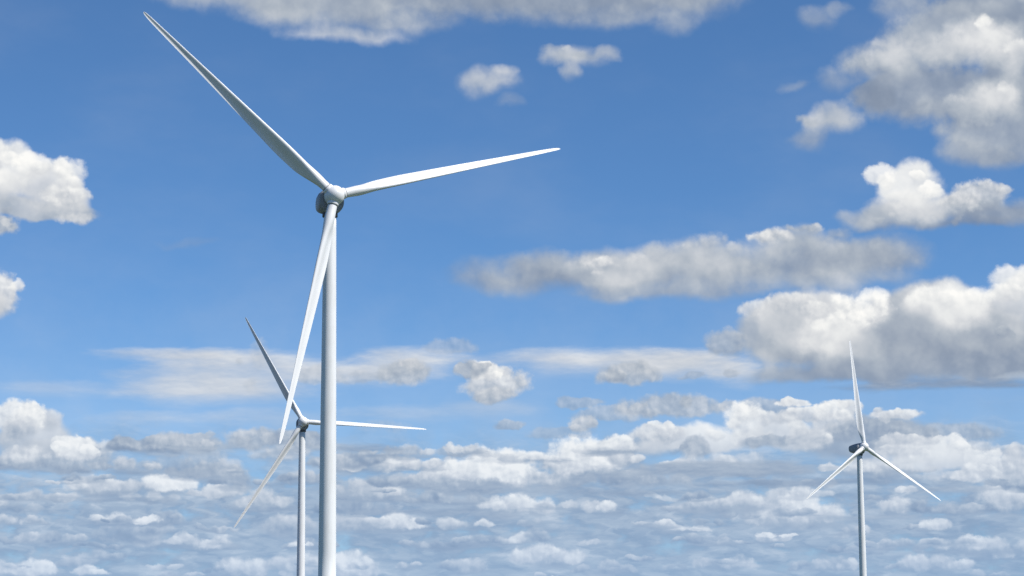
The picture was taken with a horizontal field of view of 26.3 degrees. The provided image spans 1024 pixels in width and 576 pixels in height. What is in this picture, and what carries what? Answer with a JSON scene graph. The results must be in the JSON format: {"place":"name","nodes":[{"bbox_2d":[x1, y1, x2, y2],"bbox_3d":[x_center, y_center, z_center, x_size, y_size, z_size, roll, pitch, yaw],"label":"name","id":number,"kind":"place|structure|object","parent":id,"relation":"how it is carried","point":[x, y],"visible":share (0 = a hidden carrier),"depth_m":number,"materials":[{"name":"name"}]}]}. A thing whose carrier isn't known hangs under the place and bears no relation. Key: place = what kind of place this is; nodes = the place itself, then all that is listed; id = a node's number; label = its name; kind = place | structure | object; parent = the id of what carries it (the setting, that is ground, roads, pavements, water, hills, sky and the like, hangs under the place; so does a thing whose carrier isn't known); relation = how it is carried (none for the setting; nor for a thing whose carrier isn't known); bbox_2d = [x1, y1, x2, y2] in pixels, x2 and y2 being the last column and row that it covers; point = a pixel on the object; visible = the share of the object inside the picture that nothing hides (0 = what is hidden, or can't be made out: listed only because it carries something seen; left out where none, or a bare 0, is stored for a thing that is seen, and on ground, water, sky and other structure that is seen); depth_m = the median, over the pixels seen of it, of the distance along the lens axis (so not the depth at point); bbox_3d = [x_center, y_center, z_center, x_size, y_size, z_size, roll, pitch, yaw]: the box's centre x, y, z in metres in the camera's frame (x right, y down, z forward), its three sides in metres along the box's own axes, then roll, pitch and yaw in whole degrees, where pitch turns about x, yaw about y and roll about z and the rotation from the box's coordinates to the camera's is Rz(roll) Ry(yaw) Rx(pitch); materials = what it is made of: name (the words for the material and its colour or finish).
{"place":"outdoors","nodes":[
{"label":"outdoors","id":0,"kind":"place"},
{"bbox_2d":[0,0,1023,575],"label":"sky","id":1,"kind":"structure","parent":0,"point":[623,348],"materials":[{"name":"blue"}]},
{"label":"ground","id":2,"kind":"structure","parent":0,"visible":0},
{"bbox_2d":[234,317,426,575],"bbox_3d":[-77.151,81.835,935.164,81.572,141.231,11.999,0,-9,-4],"label":"wind turbine","id":3,"kind":"object","parent":2,"relation":"on","point":[302,423],"visible":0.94,"depth_m":932.90,"materials":[{"name":"metal"}]},
{"bbox_2d":[144,12,559,575],"bbox_3d":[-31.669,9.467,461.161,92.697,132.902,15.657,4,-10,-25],"label":"wind turbine","id":4,"kind":"object","parent":2,"relation":"on","point":[329,204],"visible":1,"depth_m":458.85,"materials":[{"name":"paint"}]},
{"bbox_2d":[806,342,940,575],"bbox_3d":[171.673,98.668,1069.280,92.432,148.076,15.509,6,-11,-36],"label":"wind turbine","id":5,"kind":"object","parent":2,"relation":"on","point":[858,450],"visible":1,"depth_m":1069.66,"materials":[{"name":"metal"}]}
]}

